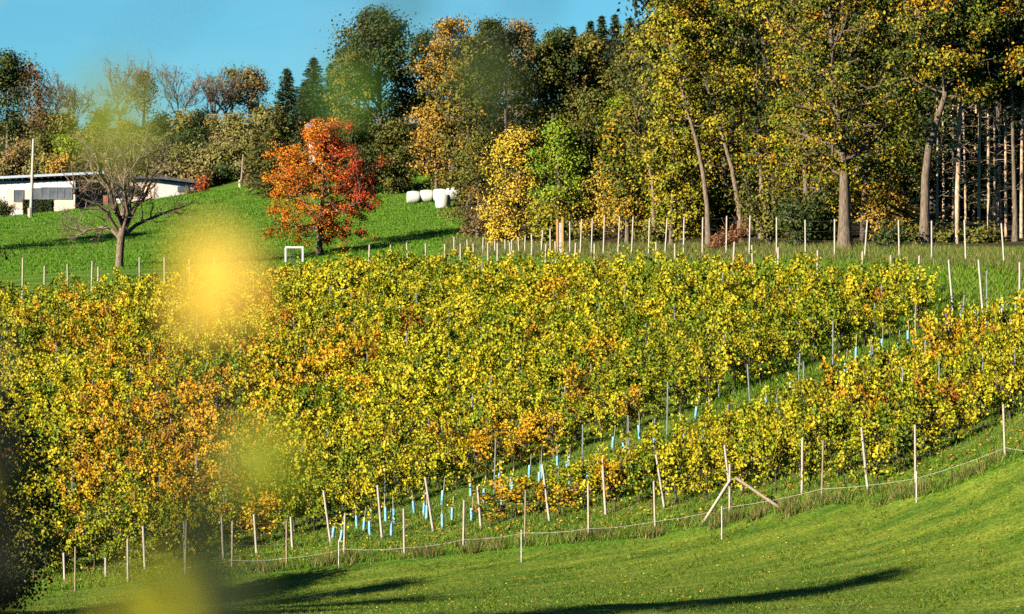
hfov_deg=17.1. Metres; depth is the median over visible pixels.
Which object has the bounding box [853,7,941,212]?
broadleaf tree
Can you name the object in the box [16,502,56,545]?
grapevine
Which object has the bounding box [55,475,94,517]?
grapevine
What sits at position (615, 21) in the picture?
spruce tree
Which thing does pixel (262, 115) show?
shrub
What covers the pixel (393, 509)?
grow tube
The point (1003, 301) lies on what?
grapevine
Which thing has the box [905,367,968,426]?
grapevine
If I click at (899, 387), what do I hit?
grapevine
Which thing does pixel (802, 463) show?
row end post
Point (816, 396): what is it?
grapevine
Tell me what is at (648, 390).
grapevine
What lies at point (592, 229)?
deer fence
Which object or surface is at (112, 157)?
shrub
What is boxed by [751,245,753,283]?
row end post
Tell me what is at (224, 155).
shrub
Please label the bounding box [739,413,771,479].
grapevine
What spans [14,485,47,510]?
grapevine
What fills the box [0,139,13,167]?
shrub
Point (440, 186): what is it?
shrub
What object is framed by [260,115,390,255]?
autumn tree
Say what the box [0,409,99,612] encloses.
hazel bush
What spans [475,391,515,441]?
grapevine
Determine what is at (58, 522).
grapevine
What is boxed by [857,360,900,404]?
grapevine
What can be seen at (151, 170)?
shrub
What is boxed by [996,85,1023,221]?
pine tree
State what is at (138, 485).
grapevine
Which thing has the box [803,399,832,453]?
grapevine
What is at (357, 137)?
broadleaf tree
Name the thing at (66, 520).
grapevine
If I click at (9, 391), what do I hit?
hazel bush
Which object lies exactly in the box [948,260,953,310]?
row end post
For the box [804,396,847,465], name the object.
grapevine
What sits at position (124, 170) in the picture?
shrub
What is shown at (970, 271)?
meadow grass
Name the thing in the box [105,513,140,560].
grapevine
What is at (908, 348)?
grapevine
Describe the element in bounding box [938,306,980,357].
grapevine
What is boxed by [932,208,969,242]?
shrub
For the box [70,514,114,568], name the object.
grapevine
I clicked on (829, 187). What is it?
oak tree
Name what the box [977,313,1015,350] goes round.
grapevine
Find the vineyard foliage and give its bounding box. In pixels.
[0,241,1023,506]
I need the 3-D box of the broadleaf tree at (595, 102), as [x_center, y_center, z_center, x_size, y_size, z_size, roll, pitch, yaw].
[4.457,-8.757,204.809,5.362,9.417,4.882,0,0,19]
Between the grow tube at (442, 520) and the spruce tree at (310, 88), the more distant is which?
the spruce tree at (310, 88)
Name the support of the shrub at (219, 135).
on the ground at (760, 534)
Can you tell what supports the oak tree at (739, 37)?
on the ground at (760, 534)
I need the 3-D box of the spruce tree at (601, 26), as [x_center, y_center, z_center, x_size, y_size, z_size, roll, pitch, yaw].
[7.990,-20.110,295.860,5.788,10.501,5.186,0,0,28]
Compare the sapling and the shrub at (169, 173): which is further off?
the shrub at (169, 173)
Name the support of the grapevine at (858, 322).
on the ground at (760, 534)
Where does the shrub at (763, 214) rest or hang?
on the ground at (760, 534)
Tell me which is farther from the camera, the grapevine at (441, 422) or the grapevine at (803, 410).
the grapevine at (441, 422)
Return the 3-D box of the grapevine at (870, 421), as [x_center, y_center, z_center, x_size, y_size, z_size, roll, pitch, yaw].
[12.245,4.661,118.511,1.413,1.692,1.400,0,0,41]
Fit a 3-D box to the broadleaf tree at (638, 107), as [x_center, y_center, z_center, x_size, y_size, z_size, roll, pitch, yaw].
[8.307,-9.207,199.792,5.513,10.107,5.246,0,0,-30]
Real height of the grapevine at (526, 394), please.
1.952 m
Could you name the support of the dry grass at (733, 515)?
on the ground at (760, 534)
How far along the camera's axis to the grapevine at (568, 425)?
131.62 m
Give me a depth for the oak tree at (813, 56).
167.69 m
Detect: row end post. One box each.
[21,258,23,298]
[63,553,65,580]
[67,264,68,304]
[91,261,92,290]
[104,554,106,575]
[142,526,145,566]
[253,514,257,554]
[290,517,293,549]
[323,490,331,541]
[376,485,382,537]
[424,477,434,531]
[460,243,461,259]
[476,486,481,528]
[487,243,488,260]
[497,243,498,267]
[531,240,532,278]
[541,464,550,520]
[601,458,606,514]
[655,454,665,508]
[674,243,676,275]
[724,445,731,499]
[732,241,735,271]
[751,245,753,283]
[777,247,778,287]
[801,437,803,493]
[860,427,868,489]
[917,255,920,278]
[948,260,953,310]
[978,259,983,311]
[1019,262,1020,297]
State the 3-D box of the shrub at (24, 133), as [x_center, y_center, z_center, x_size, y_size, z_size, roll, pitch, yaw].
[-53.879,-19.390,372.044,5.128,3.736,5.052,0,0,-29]
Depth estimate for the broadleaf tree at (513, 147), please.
206.50 m
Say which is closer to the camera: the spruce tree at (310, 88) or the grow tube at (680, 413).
the grow tube at (680, 413)
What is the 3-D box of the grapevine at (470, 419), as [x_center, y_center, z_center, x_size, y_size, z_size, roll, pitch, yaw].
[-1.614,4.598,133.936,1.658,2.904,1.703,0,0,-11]
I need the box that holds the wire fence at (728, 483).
[74,404,1021,590]
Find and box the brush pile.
[701,218,758,250]
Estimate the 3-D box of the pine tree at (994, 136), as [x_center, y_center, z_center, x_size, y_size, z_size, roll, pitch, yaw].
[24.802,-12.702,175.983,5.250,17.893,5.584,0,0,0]
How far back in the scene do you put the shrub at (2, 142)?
360.00 m
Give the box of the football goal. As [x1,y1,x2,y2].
[285,247,303,261]
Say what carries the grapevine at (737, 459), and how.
on the ground at (760, 534)
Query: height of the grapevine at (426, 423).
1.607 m
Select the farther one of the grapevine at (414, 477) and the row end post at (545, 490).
the grapevine at (414, 477)
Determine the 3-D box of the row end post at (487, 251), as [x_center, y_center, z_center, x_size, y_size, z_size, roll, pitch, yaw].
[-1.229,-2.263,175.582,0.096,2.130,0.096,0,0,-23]
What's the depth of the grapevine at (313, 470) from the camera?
131.53 m
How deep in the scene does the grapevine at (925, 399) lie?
117.71 m
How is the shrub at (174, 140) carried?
on the ground at (760, 534)
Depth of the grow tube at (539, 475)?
128.10 m
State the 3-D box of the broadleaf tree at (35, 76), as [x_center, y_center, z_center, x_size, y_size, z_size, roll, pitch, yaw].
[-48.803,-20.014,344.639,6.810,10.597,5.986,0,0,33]
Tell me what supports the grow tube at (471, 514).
on the ground at (760, 534)
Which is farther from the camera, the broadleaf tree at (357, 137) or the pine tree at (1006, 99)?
the broadleaf tree at (357, 137)
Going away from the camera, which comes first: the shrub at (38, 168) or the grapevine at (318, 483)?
the grapevine at (318, 483)
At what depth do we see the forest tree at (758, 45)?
244.58 m
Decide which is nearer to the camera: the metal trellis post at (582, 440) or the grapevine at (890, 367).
the grapevine at (890, 367)
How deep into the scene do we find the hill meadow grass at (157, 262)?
235.92 m
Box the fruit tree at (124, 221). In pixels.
[51,112,203,267]
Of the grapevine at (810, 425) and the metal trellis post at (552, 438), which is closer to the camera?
the grapevine at (810, 425)
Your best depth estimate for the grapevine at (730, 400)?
127.25 m
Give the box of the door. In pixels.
[88,188,95,206]
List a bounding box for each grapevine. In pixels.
[0,246,55,451]
[12,483,45,520]
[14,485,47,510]
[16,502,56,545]
[17,515,51,577]
[19,519,53,580]
[27,500,62,565]
[31,474,75,529]
[40,491,80,531]
[42,487,83,550]
[44,480,70,508]
[45,516,81,563]
[45,524,86,569]
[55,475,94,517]
[60,514,84,557]
[63,487,112,519]
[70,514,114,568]
[76,496,121,564]
[80,499,105,519]
[80,500,123,538]
[82,472,116,511]
[98,534,131,572]
[99,481,136,515]
[100,457,147,495]
[103,481,135,531]
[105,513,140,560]
[106,507,141,554]
[108,479,151,537]
[129,532,164,566]
[130,473,175,527]
[133,480,160,503]
[134,443,175,492]
[135,489,170,554]
[137,492,169,543]
[147,482,179,535]
[154,503,172,552]
[156,466,189,491]
[157,468,197,492]
[165,455,197,483]
[171,480,196,487]
[188,469,231,495]
[191,465,222,490]
[197,470,237,502]
[199,487,228,505]
[210,482,221,493]
[216,458,234,489]
[217,447,239,500]
[221,477,246,517]
[221,489,257,520]
[225,502,252,544]
[228,511,241,547]
[233,481,242,504]
[236,495,276,544]
[241,492,285,536]
[267,496,303,538]
[277,434,314,471]
[279,478,312,528]
[281,464,317,515]
[285,433,329,475]
[287,435,311,455]
[295,428,334,459]
[295,484,334,531]
[296,461,314,498]
[297,427,334,470]
[301,473,344,520]
[307,454,348,490]
[311,471,335,503]
[321,448,349,480]
[323,477,359,522]
[325,418,365,457]
[334,454,367,495]
[334,463,378,512]
[336,440,375,486]
[337,435,383,465]
[345,454,385,513]
[353,411,393,463]
[360,412,403,485]
[360,453,397,504]
[362,417,405,462]
[365,437,401,482]
[380,389,429,451]
[384,452,414,506]
[387,431,432,477]
[393,448,425,495]
[398,424,429,475]
[401,415,437,452]
[403,435,453,496]
[411,432,459,487]
[417,412,449,445]
[418,421,458,461]
[421,400,469,444]
[425,439,448,469]
[441,415,487,477]
[441,437,471,489]
[451,387,492,458]
[452,423,484,462]
[455,393,494,435]
[465,422,508,480]
[469,481,513,525]
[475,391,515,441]
[478,423,511,469]
[481,414,510,448]
[485,377,522,427]
[487,467,547,518]
[497,384,545,445]
[497,424,530,471]
[501,413,539,459]
[506,382,545,430]
[516,384,548,420]
[517,404,569,462]
[521,475,557,510]
[531,404,564,449]
[534,383,574,437]
[534,473,580,515]
[537,354,577,408]
[538,388,564,424]
[545,460,586,503]
[551,394,594,439]
[555,409,588,452]
[556,461,607,509]
[559,361,601,420]
[562,359,603,391]
[564,388,593,423]
[572,450,614,495]
[577,387,619,442]
[584,441,632,480]
[585,382,617,431]
[586,368,618,408]
[590,446,637,511]
[591,347,631,402]
[591,460,629,500]
[611,383,643,432]
[611,440,658,486]
[612,382,647,422]
[616,340,657,391]
[617,442,657,503]
[618,362,648,401]
[621,431,666,474]
[632,439,678,483]
[635,371,673,420]
[638,421,688,493]
[640,357,679,390]
[645,345,677,382]
[647,372,673,411]
[654,434,695,504]
[656,433,683,450]
[660,352,710,402]
[662,359,703,412]
[663,320,700,366]
[665,348,701,381]
[667,413,716,481]
[674,420,709,448]
[681,419,733,494]
[682,411,738,456]
[687,430,734,499]
[689,332,739,400]
[693,340,729,390]
[696,405,733,453]
[699,328,725,379]
[701,401,736,438]
[701,410,750,466]
[708,419,754,490]
[708,429,769,495]
[712,319,760,392]
[715,391,766,451]
[716,339,755,377]
[718,321,755,361]
[722,396,771,422]
[725,409,762,441]
[731,402,772,460]
[736,326,782,383]
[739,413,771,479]
[744,422,795,484]
[746,397,785,422]
[747,398,776,417]
[749,338,782,374]
[752,319,781,348]
[752,397,780,410]
[752,424,794,493]
[760,398,802,438]
[762,417,808,473]
[763,401,821,480]
[764,405,802,461]
[765,373,803,408]
[766,378,810,419]
[769,327,810,374]
[769,390,808,424]
[770,326,806,360]
[784,358,842,427]
[789,408,820,442]
[789,433,835,488]
[790,298,836,356]
[791,398,820,448]
[794,302,840,364]
[796,371,831,407]
[798,375,828,404]
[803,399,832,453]
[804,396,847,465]
[805,385,847,432]
[813,299,862,354]
[817,350,861,400]
[818,384,851,446]
[821,309,854,345]
[824,436,866,485]
[824,442,855,476]
[826,392,859,444]
[829,346,883,414]
[829,396,866,459]
[834,361,875,417]
[838,350,884,402]
[843,406,891,473]
[844,388,881,432]
[846,297,884,346]
[846,417,883,457]
[848,421,901,482]
[849,299,881,337]
[851,368,898,441]
[856,346,904,388]
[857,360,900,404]
[865,383,920,461]
[871,333,908,376]
[871,399,913,451]
[872,294,909,336]
[875,294,906,328]
[875,378,907,417]
[880,356,933,411]
[881,336,928,383]
[884,351,918,407]
[885,372,925,435]
[887,266,940,330]
[887,409,923,471]
[893,383,930,433]
[900,344,924,372]
[900,360,948,415]
[901,377,944,447]
[902,335,929,359]
[905,299,962,354]
[905,348,955,397]
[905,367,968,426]
[906,341,947,375]
[908,354,937,394]
[908,401,958,457]
[915,334,952,358]
[924,374,977,433]
[926,336,972,373]
[929,347,968,399]
[932,323,971,378]
[933,310,980,338]
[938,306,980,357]
[938,390,988,444]
[945,351,1008,424]
[946,349,979,373]
[950,354,999,409]
[951,309,995,356]
[954,329,988,373]
[955,369,1008,431]
[958,302,994,358]
[960,325,1010,387]
[962,343,995,399]
[964,339,1011,397]
[965,302,992,337]
[976,310,1017,355]
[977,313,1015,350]
[980,337,1020,412]
[981,348,1023,418]
[984,319,1012,384]
[985,288,1023,339]
[1002,338,1023,395]
[1005,310,1023,330]
[1010,310,1023,344]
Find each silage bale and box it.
[407,191,420,203]
[420,190,433,202]
[433,189,445,200]
[435,194,450,207]
[446,187,458,200]
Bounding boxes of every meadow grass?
[0,169,465,276]
[442,234,1023,272]
[697,243,1023,488]
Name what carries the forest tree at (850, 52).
on the ground at (760, 534)
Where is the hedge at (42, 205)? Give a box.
[22,199,54,214]
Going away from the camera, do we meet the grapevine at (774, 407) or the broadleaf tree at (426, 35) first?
the grapevine at (774, 407)
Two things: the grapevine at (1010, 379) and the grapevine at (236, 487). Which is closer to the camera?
the grapevine at (1010, 379)
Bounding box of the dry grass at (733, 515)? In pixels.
[243,438,1023,573]
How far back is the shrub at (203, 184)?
278.86 m
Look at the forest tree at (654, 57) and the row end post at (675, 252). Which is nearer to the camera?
the row end post at (675, 252)
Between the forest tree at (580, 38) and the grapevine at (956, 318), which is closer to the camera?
the grapevine at (956, 318)
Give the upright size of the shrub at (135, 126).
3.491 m
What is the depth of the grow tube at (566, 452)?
128.46 m
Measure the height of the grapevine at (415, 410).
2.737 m
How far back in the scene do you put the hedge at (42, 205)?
274.50 m
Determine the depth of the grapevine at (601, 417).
132.09 m
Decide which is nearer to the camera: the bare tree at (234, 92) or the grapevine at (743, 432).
the grapevine at (743, 432)
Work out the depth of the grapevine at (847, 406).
121.41 m
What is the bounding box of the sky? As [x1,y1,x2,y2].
[0,0,753,128]
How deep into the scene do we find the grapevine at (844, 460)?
116.70 m
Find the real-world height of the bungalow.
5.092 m
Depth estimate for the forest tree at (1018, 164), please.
197.38 m
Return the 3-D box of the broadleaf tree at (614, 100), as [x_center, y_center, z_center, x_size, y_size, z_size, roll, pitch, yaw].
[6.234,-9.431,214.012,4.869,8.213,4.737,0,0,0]
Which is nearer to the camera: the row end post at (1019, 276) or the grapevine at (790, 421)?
the grapevine at (790, 421)
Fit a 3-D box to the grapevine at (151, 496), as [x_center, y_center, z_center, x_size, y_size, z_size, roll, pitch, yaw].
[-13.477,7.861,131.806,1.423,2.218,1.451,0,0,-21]
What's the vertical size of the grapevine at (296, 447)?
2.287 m
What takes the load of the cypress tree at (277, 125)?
on the ground at (760, 534)
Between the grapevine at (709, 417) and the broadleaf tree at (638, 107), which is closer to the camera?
the grapevine at (709, 417)
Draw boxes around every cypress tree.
[238,131,269,189]
[245,104,314,198]
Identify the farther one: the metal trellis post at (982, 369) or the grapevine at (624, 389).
the grapevine at (624, 389)
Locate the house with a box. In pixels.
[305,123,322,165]
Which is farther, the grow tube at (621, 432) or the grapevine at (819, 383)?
the grow tube at (621, 432)
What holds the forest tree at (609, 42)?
on the ground at (760, 534)
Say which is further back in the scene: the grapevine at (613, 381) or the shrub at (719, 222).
the shrub at (719, 222)
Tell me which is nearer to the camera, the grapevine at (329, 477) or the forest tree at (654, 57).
the grapevine at (329, 477)
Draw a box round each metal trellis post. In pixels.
[384,469,385,505]
[493,439,495,493]
[551,416,553,458]
[582,424,582,457]
[666,381,667,434]
[747,364,749,399]
[798,353,800,379]
[832,321,833,362]
[874,303,875,336]
[938,362,939,394]
[982,353,983,405]
[986,271,987,307]
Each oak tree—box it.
[640,0,765,242]
[673,0,788,200]
[697,0,825,237]
[728,0,891,242]
[730,0,948,248]
[793,0,934,239]
[861,0,1008,245]
[937,0,1023,240]
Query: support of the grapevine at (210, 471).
on the ground at (760, 534)
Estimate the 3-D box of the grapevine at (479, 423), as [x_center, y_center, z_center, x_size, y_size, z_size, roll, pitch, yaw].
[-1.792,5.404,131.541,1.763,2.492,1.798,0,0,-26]
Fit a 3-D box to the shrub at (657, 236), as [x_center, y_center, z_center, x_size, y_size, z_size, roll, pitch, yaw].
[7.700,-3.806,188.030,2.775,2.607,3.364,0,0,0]
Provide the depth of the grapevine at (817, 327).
136.65 m
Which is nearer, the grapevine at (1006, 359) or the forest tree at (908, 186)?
the grapevine at (1006, 359)
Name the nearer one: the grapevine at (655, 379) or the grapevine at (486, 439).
the grapevine at (486, 439)
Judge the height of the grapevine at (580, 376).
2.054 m
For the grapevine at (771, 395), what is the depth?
125.89 m
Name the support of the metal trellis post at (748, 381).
on the ground at (760, 534)
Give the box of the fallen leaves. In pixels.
[17,405,1023,613]
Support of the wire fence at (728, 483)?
on the ground at (760, 534)
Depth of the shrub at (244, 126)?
352.51 m
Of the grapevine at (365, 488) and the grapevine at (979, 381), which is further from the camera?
the grapevine at (365, 488)
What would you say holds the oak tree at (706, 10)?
on the ground at (760, 534)
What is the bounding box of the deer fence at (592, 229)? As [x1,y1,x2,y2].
[453,216,1018,262]
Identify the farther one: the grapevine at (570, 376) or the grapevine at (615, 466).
the grapevine at (570, 376)
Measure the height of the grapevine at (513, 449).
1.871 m
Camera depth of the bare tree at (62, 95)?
380.39 m
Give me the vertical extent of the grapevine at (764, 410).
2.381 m
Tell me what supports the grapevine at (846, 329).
on the ground at (760, 534)
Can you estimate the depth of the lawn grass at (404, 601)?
106.71 m
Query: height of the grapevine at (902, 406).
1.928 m
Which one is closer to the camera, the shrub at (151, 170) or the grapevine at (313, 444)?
the grapevine at (313, 444)
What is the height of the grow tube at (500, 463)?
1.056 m
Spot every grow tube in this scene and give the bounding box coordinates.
[330,515,337,539]
[339,516,348,541]
[352,503,362,527]
[362,507,365,531]
[363,508,373,534]
[384,494,386,520]
[388,508,394,535]
[392,495,395,522]
[412,493,415,512]
[421,490,425,514]
[425,496,428,518]
[441,477,444,504]
[441,500,443,528]
[447,496,455,519]
[467,472,473,495]
[470,499,472,519]
[479,476,487,502]
[495,460,503,483]
[507,468,515,493]
[507,476,513,502]
[528,454,531,477]
[538,460,540,482]
[540,451,542,478]
[556,454,558,467]
[563,448,570,470]
[567,444,572,465]
[611,425,615,448]
[619,428,625,447]
[637,417,640,438]
[676,412,687,430]
[691,396,703,417]
[760,385,769,402]
[855,336,857,357]
[867,338,873,357]
[905,319,910,342]
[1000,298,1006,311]
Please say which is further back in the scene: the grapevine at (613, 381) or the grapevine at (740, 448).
the grapevine at (613, 381)
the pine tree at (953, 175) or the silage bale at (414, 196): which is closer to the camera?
the pine tree at (953, 175)
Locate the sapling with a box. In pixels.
[0,0,546,613]
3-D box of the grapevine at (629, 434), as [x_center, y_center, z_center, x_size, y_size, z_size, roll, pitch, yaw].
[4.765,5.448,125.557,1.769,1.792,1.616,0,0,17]
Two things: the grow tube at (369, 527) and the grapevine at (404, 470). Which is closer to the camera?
the grow tube at (369, 527)
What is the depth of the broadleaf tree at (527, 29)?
249.50 m
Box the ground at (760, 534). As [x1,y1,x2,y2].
[0,124,1023,613]
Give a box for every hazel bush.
[0,389,37,596]
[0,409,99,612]
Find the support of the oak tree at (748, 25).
on the ground at (760, 534)
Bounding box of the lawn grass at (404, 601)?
[16,457,1023,613]
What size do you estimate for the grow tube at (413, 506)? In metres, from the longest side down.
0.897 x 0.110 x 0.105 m
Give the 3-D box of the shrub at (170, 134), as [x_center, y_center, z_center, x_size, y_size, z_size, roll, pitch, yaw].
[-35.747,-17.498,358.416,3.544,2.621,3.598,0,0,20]
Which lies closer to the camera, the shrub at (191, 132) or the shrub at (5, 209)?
the shrub at (5, 209)
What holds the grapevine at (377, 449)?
on the ground at (760, 534)
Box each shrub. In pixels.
[0,130,26,145]
[0,133,41,175]
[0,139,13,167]
[0,157,18,175]
[0,196,18,216]
[2,114,42,136]
[7,163,29,175]
[8,150,60,174]
[14,114,61,167]
[16,135,37,147]
[28,106,61,134]
[40,143,79,173]
[45,106,82,133]
[46,132,93,163]
[52,148,99,180]
[65,131,105,161]
[72,123,98,146]
[81,154,107,172]
[96,144,146,179]
[100,130,153,160]
[112,161,143,175]
[129,132,178,163]
[132,121,140,131]
[132,127,161,143]
[132,158,155,175]
[134,167,162,175]
[137,116,174,135]
[141,137,197,172]
[148,154,199,177]
[149,106,174,126]
[155,129,184,145]
[157,126,195,151]
[159,106,203,134]
[172,157,222,187]
[178,119,216,144]
[180,185,198,193]
[182,137,237,170]
[183,132,224,156]
[191,175,210,191]
[192,106,216,125]
[192,140,245,170]
[197,113,223,132]
[198,132,245,164]
[199,129,238,144]
[205,156,246,185]
[213,117,264,141]
[214,110,250,131]
[227,156,253,179]
[233,141,263,164]
[236,127,270,147]
[245,102,274,131]
[339,167,385,185]
[379,170,422,194]
[421,170,465,189]
[443,179,488,205]
[476,199,522,244]
[518,201,573,245]
[563,217,611,241]
[629,214,676,245]
[632,180,668,234]
[650,180,729,236]
[693,170,749,232]
[714,153,803,244]
[761,182,838,246]
[792,179,861,240]
[838,175,919,238]
[849,157,905,229]
[864,212,922,249]
[884,211,939,243]
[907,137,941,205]
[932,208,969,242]
[956,217,1005,243]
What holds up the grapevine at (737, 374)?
on the ground at (760, 534)
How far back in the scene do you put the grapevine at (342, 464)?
131.66 m
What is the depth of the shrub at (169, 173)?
304.62 m
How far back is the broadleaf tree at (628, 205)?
189.61 m
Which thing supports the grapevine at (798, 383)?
on the ground at (760, 534)
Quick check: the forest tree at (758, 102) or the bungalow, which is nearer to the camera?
the forest tree at (758, 102)
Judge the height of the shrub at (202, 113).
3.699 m
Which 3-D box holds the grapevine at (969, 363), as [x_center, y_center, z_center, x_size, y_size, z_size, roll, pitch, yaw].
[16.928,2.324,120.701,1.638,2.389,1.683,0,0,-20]
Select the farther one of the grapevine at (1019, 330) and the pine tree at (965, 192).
the pine tree at (965, 192)
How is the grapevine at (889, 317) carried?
on the ground at (760, 534)
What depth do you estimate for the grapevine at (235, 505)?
130.82 m
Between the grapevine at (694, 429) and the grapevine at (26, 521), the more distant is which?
the grapevine at (26, 521)
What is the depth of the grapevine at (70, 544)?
127.72 m
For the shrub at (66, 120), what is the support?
on the ground at (760, 534)
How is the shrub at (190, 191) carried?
on the ground at (760, 534)
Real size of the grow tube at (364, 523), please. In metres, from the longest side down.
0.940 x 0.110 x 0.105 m
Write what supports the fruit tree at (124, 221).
on the ground at (760, 534)
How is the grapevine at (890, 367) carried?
on the ground at (760, 534)
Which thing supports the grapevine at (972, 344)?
on the ground at (760, 534)
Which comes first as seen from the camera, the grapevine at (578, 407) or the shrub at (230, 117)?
the grapevine at (578, 407)
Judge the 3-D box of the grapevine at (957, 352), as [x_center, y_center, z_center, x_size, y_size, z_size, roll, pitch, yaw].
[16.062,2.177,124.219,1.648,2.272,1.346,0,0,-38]
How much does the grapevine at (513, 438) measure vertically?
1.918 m
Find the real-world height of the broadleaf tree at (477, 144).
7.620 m
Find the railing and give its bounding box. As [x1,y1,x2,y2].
[208,114,251,121]
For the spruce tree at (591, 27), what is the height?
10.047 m
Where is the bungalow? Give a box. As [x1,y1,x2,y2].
[0,171,198,214]
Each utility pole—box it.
[28,139,34,217]
[238,154,243,187]
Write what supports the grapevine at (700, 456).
on the ground at (760, 534)
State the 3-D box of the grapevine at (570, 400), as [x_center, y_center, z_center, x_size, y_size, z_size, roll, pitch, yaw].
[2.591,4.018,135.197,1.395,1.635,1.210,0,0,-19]
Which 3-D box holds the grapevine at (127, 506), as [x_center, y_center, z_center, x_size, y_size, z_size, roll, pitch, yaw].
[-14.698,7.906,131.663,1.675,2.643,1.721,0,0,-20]
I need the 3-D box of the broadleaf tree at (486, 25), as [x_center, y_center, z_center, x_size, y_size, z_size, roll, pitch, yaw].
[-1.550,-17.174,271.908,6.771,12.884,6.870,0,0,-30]
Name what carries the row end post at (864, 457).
on the ground at (760, 534)
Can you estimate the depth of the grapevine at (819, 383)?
126.41 m
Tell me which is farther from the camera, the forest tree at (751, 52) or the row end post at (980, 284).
the forest tree at (751, 52)
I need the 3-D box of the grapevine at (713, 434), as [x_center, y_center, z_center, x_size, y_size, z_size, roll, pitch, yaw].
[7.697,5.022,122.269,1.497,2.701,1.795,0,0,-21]
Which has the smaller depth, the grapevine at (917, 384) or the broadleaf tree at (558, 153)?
the grapevine at (917, 384)
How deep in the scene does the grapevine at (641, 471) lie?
123.89 m
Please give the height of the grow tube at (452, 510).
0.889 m
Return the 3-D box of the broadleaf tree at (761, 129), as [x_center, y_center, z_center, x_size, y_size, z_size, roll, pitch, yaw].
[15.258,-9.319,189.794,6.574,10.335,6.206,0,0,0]
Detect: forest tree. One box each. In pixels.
[413,33,513,205]
[416,46,465,161]
[453,31,503,142]
[460,23,549,211]
[493,23,548,161]
[515,24,597,197]
[531,25,576,142]
[553,32,609,124]
[554,29,617,198]
[597,40,646,195]
[598,0,736,204]
[600,36,627,99]
[621,46,668,207]
[677,0,774,188]
[688,0,766,182]
[695,0,847,210]
[754,0,827,192]
[774,0,898,197]
[795,2,879,160]
[818,0,930,205]
[877,0,986,212]
[879,12,1019,214]
[908,94,1017,194]
[922,82,1023,221]
[964,104,1020,210]
[966,101,1023,212]
[967,99,1023,210]
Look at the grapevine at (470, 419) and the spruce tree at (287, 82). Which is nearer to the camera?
the grapevine at (470, 419)
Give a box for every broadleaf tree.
[0,47,42,155]
[8,58,60,148]
[125,66,161,127]
[210,62,257,113]
[225,62,275,122]
[312,49,379,182]
[315,3,447,174]
[332,116,407,192]
[353,114,428,194]
[382,23,449,164]
[400,96,459,188]
[403,10,488,174]
[433,121,509,237]
[453,12,525,170]
[467,124,557,242]
[498,14,544,194]
[508,37,590,206]
[518,113,597,239]
[539,83,616,229]
[563,40,612,197]
[573,150,654,239]
[581,92,641,217]
[583,102,659,244]
[595,38,642,169]
[597,20,692,235]
[611,73,694,230]
[619,3,743,246]
[629,48,709,245]
[638,64,731,239]
[668,35,762,227]
[728,55,829,221]
[748,98,826,238]
[833,87,920,228]
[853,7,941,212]
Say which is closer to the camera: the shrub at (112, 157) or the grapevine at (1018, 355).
the grapevine at (1018, 355)
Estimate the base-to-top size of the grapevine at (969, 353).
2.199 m
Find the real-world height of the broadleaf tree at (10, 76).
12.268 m
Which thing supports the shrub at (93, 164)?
on the ground at (760, 534)
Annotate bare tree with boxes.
[31,67,82,130]
[52,83,87,119]
[98,50,161,97]
[150,63,213,122]
[187,64,245,116]
[198,66,247,124]
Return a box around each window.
[14,190,23,201]
[33,188,40,198]
[41,187,71,198]
[178,186,188,191]
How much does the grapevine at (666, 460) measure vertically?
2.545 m
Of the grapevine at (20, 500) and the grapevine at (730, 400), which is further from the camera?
the grapevine at (20, 500)
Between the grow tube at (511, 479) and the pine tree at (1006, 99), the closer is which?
the grow tube at (511, 479)
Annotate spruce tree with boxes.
[260,68,308,142]
[283,57,336,153]
[294,82,310,132]
[307,63,359,150]
[566,26,578,125]
[582,20,600,80]
[593,15,613,110]
[607,13,624,74]
[612,17,634,78]
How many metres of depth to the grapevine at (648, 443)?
122.77 m
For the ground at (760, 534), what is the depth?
116.98 m
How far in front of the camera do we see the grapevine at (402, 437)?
133.31 m
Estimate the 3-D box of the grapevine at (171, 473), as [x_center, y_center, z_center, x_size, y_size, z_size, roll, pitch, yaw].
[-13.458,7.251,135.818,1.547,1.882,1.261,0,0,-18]
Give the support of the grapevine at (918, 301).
on the ground at (760, 534)
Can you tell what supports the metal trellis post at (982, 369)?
on the ground at (760, 534)
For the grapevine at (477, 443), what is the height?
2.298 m
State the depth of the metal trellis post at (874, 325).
136.37 m
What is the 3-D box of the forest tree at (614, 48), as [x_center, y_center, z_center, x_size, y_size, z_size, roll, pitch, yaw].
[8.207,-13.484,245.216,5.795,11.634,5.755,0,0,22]
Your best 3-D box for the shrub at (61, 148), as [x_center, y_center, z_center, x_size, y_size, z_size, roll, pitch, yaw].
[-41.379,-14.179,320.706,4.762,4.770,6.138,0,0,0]
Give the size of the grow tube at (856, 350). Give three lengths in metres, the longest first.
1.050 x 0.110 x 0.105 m
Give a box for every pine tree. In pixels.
[888,0,968,232]
[896,3,967,223]
[902,0,1014,243]
[904,13,976,234]
[918,24,998,230]
[922,0,1023,233]
[935,0,1023,238]
[955,6,1023,236]
[968,88,984,220]
[972,13,1018,228]
[984,0,1023,237]
[986,86,1015,225]
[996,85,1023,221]
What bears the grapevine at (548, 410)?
on the ground at (760, 534)
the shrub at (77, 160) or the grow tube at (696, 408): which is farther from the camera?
the shrub at (77, 160)
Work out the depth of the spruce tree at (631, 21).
291.77 m
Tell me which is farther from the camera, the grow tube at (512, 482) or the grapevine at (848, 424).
the grow tube at (512, 482)
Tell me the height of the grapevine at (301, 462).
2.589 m
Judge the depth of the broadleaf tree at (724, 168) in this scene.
195.49 m
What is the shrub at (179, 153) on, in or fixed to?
on the ground at (760, 534)
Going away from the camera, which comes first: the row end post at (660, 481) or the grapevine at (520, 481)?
the row end post at (660, 481)

